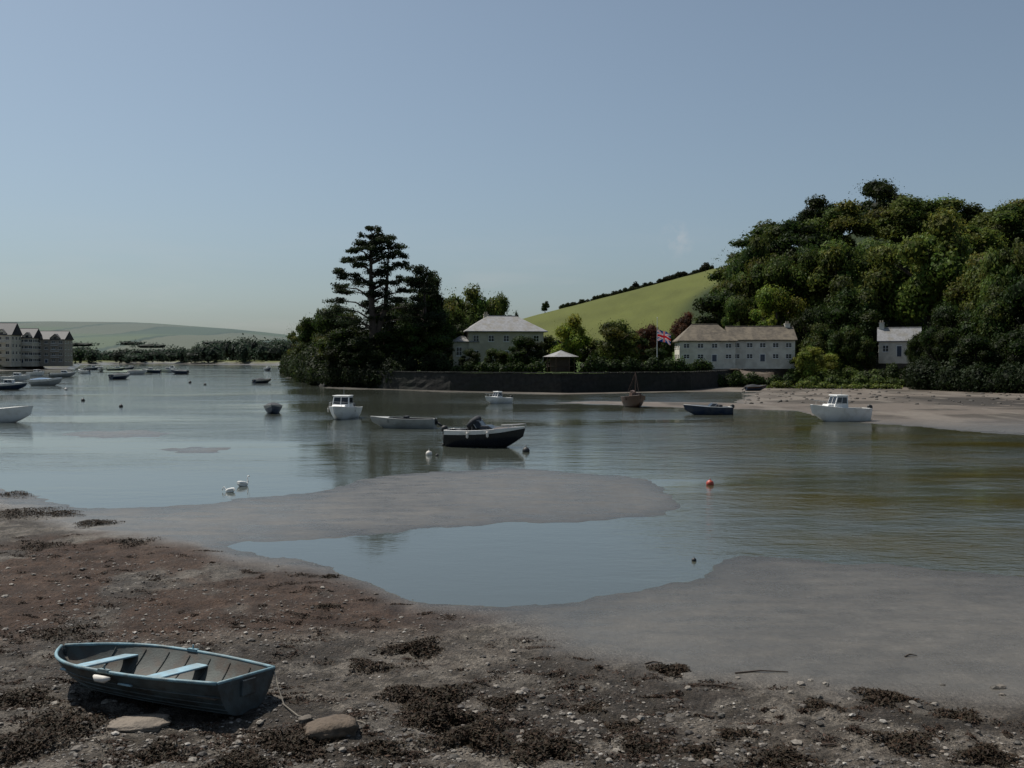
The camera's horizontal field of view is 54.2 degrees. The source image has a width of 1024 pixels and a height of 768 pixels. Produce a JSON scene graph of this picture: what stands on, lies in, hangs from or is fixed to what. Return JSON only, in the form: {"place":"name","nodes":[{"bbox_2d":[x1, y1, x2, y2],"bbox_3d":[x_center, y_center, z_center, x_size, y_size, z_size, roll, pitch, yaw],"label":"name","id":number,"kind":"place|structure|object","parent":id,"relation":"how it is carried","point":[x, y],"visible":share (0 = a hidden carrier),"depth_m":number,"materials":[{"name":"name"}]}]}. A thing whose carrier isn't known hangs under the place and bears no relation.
{"place":"outdoors","nodes":[
{"label":"outdoors","id":0,"kind":"place"},
{"bbox_2d":[0,212,1023,767],"bbox_3d":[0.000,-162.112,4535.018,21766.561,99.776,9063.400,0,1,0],"label":"ground","id":1,"kind":"structure","parent":0,"point":[840,630],"depth_m":19.18,"materials":[{"name":"sand"}]},
{"bbox_2d":[0,323,22,366],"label":"waterfront apartments","id":2,"kind":"structure","parent":1,"relation":"on","point":[11,334],"depth_m":416.32,"materials":[{"name":"paint"}]},
{"bbox_2d":[20,328,41,365],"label":"waterfront apartments","id":3,"kind":"structure","parent":1,"relation":"on","point":[30,337],"depth_m":426.76,"materials":[{"name":"paint"}]},
{"bbox_2d":[38,331,73,365],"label":"waterfront apartments","id":4,"kind":"structure","parent":1,"relation":"on","point":[55,348],"depth_m":434.81,"materials":[{"name":"paint"}]},
{"bbox_2d":[107,714,171,732],"bbox_3d":[-4.974,4.522,13.360,0.868,0.101,0.509,-3,4,6],"label":"flat stone","id":5,"kind":"object","parent":1,"relation":"on","point":[144,723],"visible":1,"depth_m":13.25,"materials":[{"name":"stone"}]},
{"bbox_2d":[54,642,275,715],"bbox_3d":[-5.305,4.267,14.573,3.587,0.638,1.917,1,-4,24],"label":"rowing dinghy","id":6,"kind":"object","parent":1,"relation":"on","point":[193,678],"visible":1,"depth_m":14.34,"materials":[{"name":"paint"}]},
{"bbox_2d":[73,333,297,363],"bbox_3d":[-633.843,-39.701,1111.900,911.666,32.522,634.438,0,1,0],"label":"distant trees","id":7,"kind":"object","parent":1,"relation":"on","point":[247,349],"visible":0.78,"depth_m":824.21,"materials":[{"name":"green plant"}]},
{"bbox_2d":[278,340,325,384],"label":"shore scrub","id":8,"kind":"object","parent":1,"relation":"on","point":[303,366],"visible":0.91,"depth_m":197.65,"materials":[{"name":"green plant"}]},
{"bbox_2d":[295,308,332,350],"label":"broadleaf tree","id":9,"kind":"object","parent":1,"relation":"on","point":[306,328],"visible":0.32,"depth_m":209.91,"materials":[{"name":"green plant"}]},
{"bbox_2d":[303,714,358,742],"bbox_3d":[-2.374,4.482,13.041,0.756,0.238,0.550,-4,5,-17],"label":"mossy rock","id":10,"kind":"object","parent":1,"relation":"on","point":[335,726],"visible":0.88,"depth_m":12.88,"materials":[{"name":"stone"}]},
{"bbox_2d":[310,303,363,347],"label":"broadleaf tree","id":11,"kind":"object","parent":1,"relation":"on","point":[321,323],"visible":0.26,"depth_m":193.99,"materials":[{"name":"green plant"}]},
{"bbox_2d":[322,342,356,374],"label":"broadleaf tree","id":12,"kind":"object","parent":1,"relation":"on","point":[331,355],"visible":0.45,"depth_m":171.27,"materials":[{"name":"green plant"}]},
{"bbox_2d":[324,324,368,360],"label":"broadleaf tree","id":13,"kind":"object","parent":1,"relation":"on","point":[335,337],"visible":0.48,"depth_m":173.78,"materials":[{"name":"green plant"}]},
{"bbox_2d":[338,337,382,366],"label":"broadleaf tree","id":14,"kind":"object","parent":1,"relation":"on","point":[359,344],"visible":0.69,"depth_m":169.74,"materials":[{"name":"green plant"}]},
{"bbox_2d":[317,225,434,343],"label":"cedar tree","id":15,"kind":"object","parent":1,"relation":"on","point":[379,242],"visible":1,"depth_m":171.06,"materials":[{"name":"green plant"}]},
{"bbox_2d":[365,290,422,334],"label":"broadleaf tree","id":16,"kind":"object","parent":1,"relation":"on","point":[393,323],"visible":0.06,"depth_m":180.38,"materials":[{"name":"green plant"}]},
{"bbox_2d":[339,348,456,386],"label":"garden hedge","id":17,"kind":"object","parent":1,"relation":"on","point":[433,363],"visible":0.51,"depth_m":166.25,"materials":[{"name":"green plant"}]},
{"bbox_2d":[397,264,448,339],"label":"pine tree","id":18,"kind":"object","parent":1,"relation":"on","point":[424,287],"visible":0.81,"depth_m":174.40,"materials":[{"name":"green plant"}]},
{"bbox_2d":[412,271,448,335],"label":"broadleaf tree","id":19,"kind":"object","parent":1,"relation":"on","point":[436,302],"visible":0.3,"depth_m":179.83,"materials":[{"name":"green plant"}]},
{"bbox_2d":[435,303,467,370],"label":"broadleaf tree","id":20,"kind":"object","parent":1,"relation":"on","point":[450,330],"visible":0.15,"depth_m":187.53,"materials":[{"name":"green plant"}]},
{"bbox_2d":[441,286,478,327],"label":"broadleaf tree","id":21,"kind":"object","parent":1,"relation":"on","point":[457,305],"visible":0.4,"depth_m":193.53,"materials":[{"name":"green plant"}]},
{"bbox_2d":[450,334,479,365],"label":"villa wing","id":22,"kind":"structure","parent":1,"relation":"on","point":[461,345],"depth_m":185.77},
{"bbox_2d":[457,348,480,365],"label":"garden tree","id":23,"kind":"object","parent":1,"relation":"on","point":[474,356],"visible":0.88,"depth_m":167.09,"materials":[{"name":"green plant"}]},
{"bbox_2d":[461,283,502,321],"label":"broadleaf tree","id":24,"kind":"object","parent":1,"relation":"on","point":[490,305],"visible":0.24,"depth_m":197.75,"materials":[{"name":"green plant"}]},
{"bbox_2d":[484,346,508,364],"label":"garden tree","id":25,"kind":"object","parent":1,"relation":"on","point":[500,356],"visible":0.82,"depth_m":171.22,"materials":[{"name":"green plant"}]},
{"bbox_2d":[450,359,545,372],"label":"garden hedge","id":26,"kind":"object","parent":1,"relation":"on","point":[537,366],"visible":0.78,"depth_m":161.41,"materials":[{"name":"green plant"}]},
{"bbox_2d":[465,332,543,365],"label":"walls","id":27,"kind":"structure","parent":1,"relation":"on","point":[483,345],"depth_m":186.59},
{"bbox_2d":[463,315,547,332],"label":"roof","id":28,"kind":"structure","parent":27,"relation":"on","point":[493,323],"depth_m":188.20,"materials":[{"name":"tile"}]},
{"bbox_2d":[0,676,1021,767],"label":"shore stones","id":29,"kind":"object","parent":1,"relation":"on","point":[76,748],"visible":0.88,"depth_m":13.38,"materials":[{"name":"stone"}]},
{"bbox_2d":[0,490,1023,767],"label":"seaweed","id":30,"kind":"object","parent":1,"relation":"on","point":[428,706],"visible":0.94,"depth_m":13.29,"materials":[{"name":"plant"}]},
{"bbox_2d":[0,551,1023,767],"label":"pebbles","id":31,"kind":"object","parent":1,"relation":"on","point":[705,761],"visible":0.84,"depth_m":13.60,"materials":[{"name":"stone"}]},
{"bbox_2d":[507,335,547,364],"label":"garden tree","id":32,"kind":"object","parent":1,"relation":"on","point":[530,346],"visible":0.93,"depth_m":168.96,"materials":[{"name":"green plant"}]},
{"bbox_2d":[317,369,743,392],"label":"sea wall","id":33,"kind":"structure","parent":1,"relation":"on","point":[559,382],"depth_m":149.12,"materials":[{"name":"stone"}]},
{"bbox_2d":[314,357,405,387],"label":"overhanging ivy","id":34,"kind":"object","parent":33,"relation":"hanging from","point":[369,376],"visible":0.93,"depth_m":166.59,"materials":[{"name":"green plant"}]},
{"bbox_2d":[543,350,578,371],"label":"summerhouse","id":35,"kind":"structure","parent":1,"relation":"on","point":[560,361],"depth_m":164.00,"materials":[{"name":"brown wood"}]},
{"bbox_2d":[549,313,592,363],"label":"garden tree","id":36,"kind":"object","parent":1,"relation":"on","point":[573,338],"visible":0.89,"depth_m":167.87,"materials":[{"name":"green plant"}]},
{"bbox_2d":[588,318,639,361],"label":"garden tree","id":37,"kind":"object","parent":1,"relation":"on","point":[618,339],"visible":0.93,"depth_m":169.16,"materials":[{"name":"green plant"}]},
{"bbox_2d":[577,355,673,371],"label":"garden hedge","id":38,"kind":"object","parent":1,"relation":"on","point":[625,365],"visible":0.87,"depth_m":159.88,"materials":[{"name":"green plant"}]},
{"bbox_2d":[559,265,713,308],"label":"hedgerow","id":39,"kind":"object","parent":1,"relation":"on","point":[602,295],"visible":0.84,"depth_m":398.57,"materials":[{"name":"green plant"}]},
{"bbox_2d":[634,321,662,361],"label":"garden tree","id":40,"kind":"object","parent":1,"relation":"on","point":[650,330],"visible":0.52,"depth_m":184.31,"materials":[{"name":"red plant"}]},
{"bbox_2d":[642,347,667,361],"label":"garden tree","id":41,"kind":"object","parent":1,"relation":"on","point":[660,352],"visible":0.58,"depth_m":171.04,"materials":[{"name":"green plant"}]},
{"bbox_2d":[669,311,695,342],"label":"garden tree","id":42,"kind":"object","parent":1,"relation":"on","point":[684,323],"visible":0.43,"depth_m":210.98,"materials":[{"name":"red plant"}]},
{"bbox_2d":[672,324,737,368],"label":"white cottage","id":43,"kind":"structure","parent":1,"relation":"on","point":[714,344],"depth_m":176.73,"materials":[{"name":"paint"}]},
{"bbox_2d":[674,344,730,361],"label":"windows and door","id":44,"kind":"structure","parent":43,"relation":"in","point":[714,356],"depth_m":176.63,"materials":[{"name":"paint"}]},
{"bbox_2d":[692,281,760,327],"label":"woodland tree","id":45,"kind":"object","parent":1,"relation":"on","point":[707,303],"visible":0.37,"depth_m":213.40,"materials":[{"name":"green plant"}]},
{"bbox_2d":[663,356,795,386],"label":"garden hedge","id":46,"kind":"object","parent":1,"relation":"on","point":[734,380],"visible":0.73,"depth_m":167.42,"materials":[{"name":"green plant"}]},
{"bbox_2d":[708,265,757,318],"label":"woodland tree","id":47,"kind":"object","parent":1,"relation":"on","point":[746,288],"visible":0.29,"depth_m":218.52,"materials":[{"name":"green plant"}]},
{"bbox_2d":[704,244,768,285],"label":"woodland tree","id":48,"kind":"object","parent":1,"relation":"on","point":[714,275],"visible":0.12,"depth_m":250.10,"materials":[{"name":"green plant"}]},
{"bbox_2d":[559,653,916,749],"bbox_3d":[3.610,4.527,15.511,4.175,0.084,5.047,1,2,32],"label":"driftwood","id":49,"kind":"object","parent":1,"relation":"on","point":[827,744],"visible":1,"depth_m":15.65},
{"bbox_2d":[721,296,756,329],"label":"woodland tree","id":50,"kind":"object","parent":1,"relation":"on","point":[738,310],"visible":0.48,"depth_m":207.01,"materials":[{"name":"green plant"}]},
{"bbox_2d":[726,233,771,293],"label":"woodland tree","id":51,"kind":"object","parent":1,"relation":"on","point":[757,247],"visible":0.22,"depth_m":224.89,"materials":[{"name":"green plant"}]},
{"bbox_2d":[725,321,797,368],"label":"white cottage","id":52,"kind":"structure","parent":1,"relation":"on","point":[764,347],"depth_m":177.75,"materials":[{"name":"paint"}]},
{"bbox_2d":[735,343,791,361],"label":"windows and door","id":53,"kind":"structure","parent":52,"relation":"in","point":[737,345],"depth_m":177.62,"materials":[{"name":"paint"}]},
{"bbox_2d":[728,219,801,250],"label":"woodland tree","id":54,"kind":"object","parent":1,"relation":"on","point":[759,230],"visible":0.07,"depth_m":284.97,"materials":[{"name":"green plant"}]},
{"bbox_2d":[744,249,806,319],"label":"woodland tree","id":55,"kind":"object","parent":1,"relation":"on","point":[775,272],"visible":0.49,"depth_m":217.16,"materials":[{"name":"green plant"}]},
{"bbox_2d":[748,283,807,369],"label":"woodland tree","id":56,"kind":"object","parent":1,"relation":"on","point":[768,298],"visible":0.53,"depth_m":203.54,"materials":[{"name":"green plant"}]},
{"bbox_2d":[770,235,821,314],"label":"woodland tree","id":57,"kind":"object","parent":1,"relation":"on","point":[795,257],"visible":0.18,"depth_m":223.13,"materials":[{"name":"green plant"}]},
{"bbox_2d":[762,215,840,267],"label":"woodland tree","id":58,"kind":"object","parent":1,"relation":"on","point":[784,231],"visible":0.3,"depth_m":248.60,"materials":[{"name":"green plant"}]},
{"bbox_2d":[787,346,825,378],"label":"garden tree","id":59,"kind":"object","parent":1,"relation":"on","point":[806,363],"visible":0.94,"depth_m":174.13,"materials":[{"name":"green plant"}]},
{"bbox_2d":[787,304,833,357],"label":"woodland tree","id":60,"kind":"object","parent":1,"relation":"on","point":[810,317],"visible":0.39,"depth_m":194.62,"materials":[{"name":"green plant"}]},
{"bbox_2d":[790,194,840,227],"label":"woodland tree","id":61,"kind":"object","parent":1,"relation":"on","point":[819,206],"visible":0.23,"depth_m":281.59,"materials":[{"name":"green plant"}]},
{"bbox_2d":[799,322,844,360],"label":"woodland tree","id":62,"kind":"object","parent":1,"relation":"on","point":[822,334],"visible":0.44,"depth_m":188.87,"materials":[{"name":"green plant"}]},
{"bbox_2d":[792,232,863,310],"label":"woodland tree","id":63,"kind":"object","parent":1,"relation":"on","point":[834,255],"visible":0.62,"depth_m":214.65,"materials":[{"name":"green plant"}]},
{"bbox_2d":[814,353,841,374],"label":"garden tree","id":64,"kind":"object","parent":1,"relation":"on","point":[831,363],"visible":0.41,"depth_m":179.92,"materials":[{"name":"green plant"}]},
{"bbox_2d":[784,365,879,385],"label":"garden hedge","id":65,"kind":"object","parent":1,"relation":"on","point":[848,374],"visible":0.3,"depth_m":178.21,"materials":[{"name":"green plant"}]},
{"bbox_2d":[762,380,902,388],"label":"reed bank","id":66,"kind":"structure","parent":1,"relation":"on","point":[799,385],"depth_m":157.98,"materials":[{"name":"green plant"}]},
{"bbox_2d":[803,199,878,252],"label":"woodland tree","id":67,"kind":"object","parent":1,"relation":"on","point":[842,217],"visible":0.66,"depth_m":255.63,"materials":[{"name":"green plant"}]},
{"bbox_2d":[824,320,863,368],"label":"woodland tree","id":68,"kind":"object","parent":1,"relation":"on","point":[849,335],"visible":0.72,"depth_m":185.93,"materials":[{"name":"green plant"}]},
{"bbox_2d":[796,373,908,386],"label":"garden hedge","id":69,"kind":"object","parent":1,"relation":"on","point":[858,380],"visible":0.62,"depth_m":167.14,"materials":[{"name":"green plant"}]},
{"bbox_2d":[823,274,883,329],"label":"woodland tree","id":70,"kind":"object","parent":1,"relation":"on","point":[838,304],"visible":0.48,"depth_m":196.79,"materials":[{"name":"green plant"}]},
{"bbox_2d":[833,300,889,359],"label":"woodland tree","id":71,"kind":"object","parent":1,"relation":"on","point":[868,323],"visible":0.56,"depth_m":193.27,"materials":[{"name":"green plant"}]},
{"bbox_2d":[844,333,878,371],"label":"woodland tree","id":72,"kind":"object","parent":1,"relation":"on","point":[867,345],"visible":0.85,"depth_m":184.37,"materials":[{"name":"green plant"}]},
{"bbox_2d":[837,241,917,324],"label":"woodland tree","id":73,"kind":"object","parent":1,"relation":"on","point":[870,263],"visible":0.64,"depth_m":208.94,"materials":[{"name":"green plant"}]},
{"bbox_2d":[848,175,907,240],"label":"woodland tree","id":74,"kind":"object","parent":1,"relation":"on","point":[876,191],"visible":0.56,"depth_m":288.35,"materials":[{"name":"green plant"}]},
{"bbox_2d":[742,387,1021,405],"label":"beach rocks","id":75,"kind":"object","parent":1,"relation":"on","point":[779,401],"visible":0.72,"depth_m":123.02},
{"bbox_2d":[854,237,909,298],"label":"woodland tree","id":76,"kind":"object","parent":1,"relation":"on","point":[869,244],"visible":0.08,"depth_m":223.44,"materials":[{"name":"green plant"}]},
{"bbox_2d":[857,362,914,386],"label":"garden hedge","id":77,"kind":"object","parent":1,"relation":"on","point":[893,372],"visible":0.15,"depth_m":170.91,"materials":[{"name":"green plant"}]},
{"bbox_2d":[863,193,935,244],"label":"woodland tree","id":78,"kind":"object","parent":1,"relation":"on","point":[903,209],"visible":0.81,"depth_m":254.40,"materials":[{"name":"green plant"}]},
{"bbox_2d":[877,320,921,362],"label":"slate cottage","id":79,"kind":"structure","parent":1,"relation":"on","point":[892,341],"depth_m":187.25,"materials":[{"name":"paint"}]},
{"bbox_2d":[904,331,927,365],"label":"woodland tree","id":80,"kind":"object","parent":1,"relation":"on","point":[911,351],"visible":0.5,"depth_m":174.79,"materials":[{"name":"green plant"}]},
{"bbox_2d":[882,205,980,329],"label":"woodland tree","id":81,"kind":"object","parent":1,"relation":"on","point":[937,254],"visible":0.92,"depth_m":199.67,"materials":[{"name":"green plant"}]},
{"bbox_2d":[899,193,971,230],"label":"woodland tree","id":82,"kind":"object","parent":1,"relation":"on","point":[935,204],"visible":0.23,"depth_m":285.84,"materials":[{"name":"green plant"}]},
{"bbox_2d":[918,321,961,368],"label":"woodland tree","id":83,"kind":"object","parent":1,"relation":"on","point":[942,339],"visible":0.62,"depth_m":158.34,"materials":[{"name":"green plant"}]},
{"bbox_2d":[927,294,978,369],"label":"woodland tree","id":84,"kind":"object","parent":1,"relation":"on","point":[943,314],"visible":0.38,"depth_m":166.73,"materials":[{"name":"green plant"}]},
{"bbox_2d":[902,356,1023,392],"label":"bramble bank","id":85,"kind":"structure","parent":1,"relation":"on","point":[926,376],"depth_m":144.45,"materials":[{"name":"green plant"}]},
{"bbox_2d":[928,219,1008,257],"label":"woodland tree","id":86,"kind":"object","parent":1,"relation":"on","point":[982,238],"visible":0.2,"depth_m":243.48,"materials":[{"name":"green plant"}]},
{"bbox_2d":[945,332,1002,372],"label":"woodland tree","id":87,"kind":"object","parent":1,"relation":"on","point":[967,349],"visible":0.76,"depth_m":147.92,"materials":[{"name":"green plant"}]},
{"bbox_2d":[958,202,989,225],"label":"woodland tree","id":88,"kind":"object","parent":1,"relation":"on","point":[972,210],"visible":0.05,"depth_m":285.08,"materials":[{"name":"green plant"}]},
{"bbox_2d":[942,251,1017,318],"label":"woodland tree","id":89,"kind":"object","parent":1,"relation":"on","point":[968,287],"visible":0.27,"depth_m":187.43,"materials":[{"name":"green plant"}]},
{"bbox_2d":[954,285,1023,367],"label":"woodland tree","id":90,"kind":"object","parent":1,"relation":"on","point":[993,317],"visible":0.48,"depth_m":157.94,"materials":[{"name":"green plant"}]},
{"bbox_2d":[968,198,1023,249],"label":"woodland tree","id":91,"kind":"object","parent":1,"relation":"on","point":[1006,219],"visible":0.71,"depth_m":254.95,"materials":[{"name":"green plant"}]},
{"bbox_2d":[978,232,1023,304],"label":"woodland tree","id":92,"kind":"object","parent":1,"relation":"on","point":[1001,268],"visible":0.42,"depth_m":174.70,"materials":[{"name":"green plant"}]},
{"bbox_2d":[986,323,1023,368],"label":"woodland tree","id":93,"kind":"object","parent":1,"relation":"on","point":[1010,346],"visible":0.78,"depth_m":147.06,"materials":[{"name":"green plant"}]},
{"bbox_2d":[997,274,1023,332],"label":"woodland tree","id":94,"kind":"object","parent":1,"relation":"on","point":[1013,295],"visible":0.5,"depth_m":156.70,"materials":[{"name":"green plant"}]},
{"bbox_2d":[0,364,1023,606],"bbox_3d":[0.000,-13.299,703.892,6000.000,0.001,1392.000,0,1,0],"label":"water","id":95,"kind":"structure","parent":0,"point":[793,484],"depth_m":44.46,"materials":[{"name":"liquid"}]},
{"bbox_2d":[0,379,26,389],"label":"harbour launch","id":96,"kind":"object","parent":95,"relation":"on","point":[9,384],"visible":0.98,"depth_m":158.30,"materials":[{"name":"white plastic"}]},
{"bbox_2d":[0,405,32,421],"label":"white launch","id":97,"kind":"object","parent":95,"relation":"on","point":[13,414],"visible":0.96,"depth_m":77.52,"materials":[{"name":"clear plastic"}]},
{"bbox_2d":[29,377,61,385],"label":"blue covered boat","id":98,"kind":"object","parent":95,"relation":"on","point":[44,382],"visible":0.98,"depth_m":181.25,"materials":[{"name":"plastic"}]},
{"bbox_2d":[327,395,362,419],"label":"cabin boat","id":99,"kind":"object","parent":95,"relation":"on","point":[343,407],"visible":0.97,"depth_m":81.79,"materials":[{"name":"white plastic"}]},
{"bbox_2d":[370,416,443,428],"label":"grey work skiff","id":100,"kind":"object","parent":95,"relation":"on","point":[405,422],"visible":0.84,"depth_m":70.81,"materials":[{"name":"plastic"}]},
{"bbox_2d":[441,415,525,446],"bbox_3d":[-1.648,2.743,56.432,4.979,1.944,2.046,0,2,14],"label":"black motor boat","id":101,"kind":"object","parent":95,"relation":"on","point":[477,431],"visible":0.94,"depth_m":55.89,"materials":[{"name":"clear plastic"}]},
{"bbox_2d":[485,391,512,403],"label":"cabin cruiser","id":102,"kind":"object","parent":95,"relation":"on","point":[496,397],"visible":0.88,"depth_m":109.30,"materials":[{"name":"white plastic"}]},
{"bbox_2d":[621,372,644,407],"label":"wooden sailing dinghy","id":103,"kind":"object","parent":95,"relation":"on","point":[634,399],"visible":0.9,"depth_m":101.07,"materials":[{"name":"brown wood"}]},
{"bbox_2d":[683,403,734,414],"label":"blue speedboat","id":104,"kind":"object","parent":95,"relation":"on","point":[713,409],"visible":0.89,"depth_m":88.00,"materials":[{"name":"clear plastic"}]},
{"bbox_2d":[810,389,872,420],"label":"pilothouse boat","id":105,"kind":"object","parent":95,"relation":"on","point":[835,408],"visible":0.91,"depth_m":78.72,"materials":[{"name":"white plastic"}]},
{"bbox_2d":[0,0,1023,335],"label":"sky","id":106,"kind":"structure","parent":0,"point":[200,163],"materials":[{"name":"blue"}]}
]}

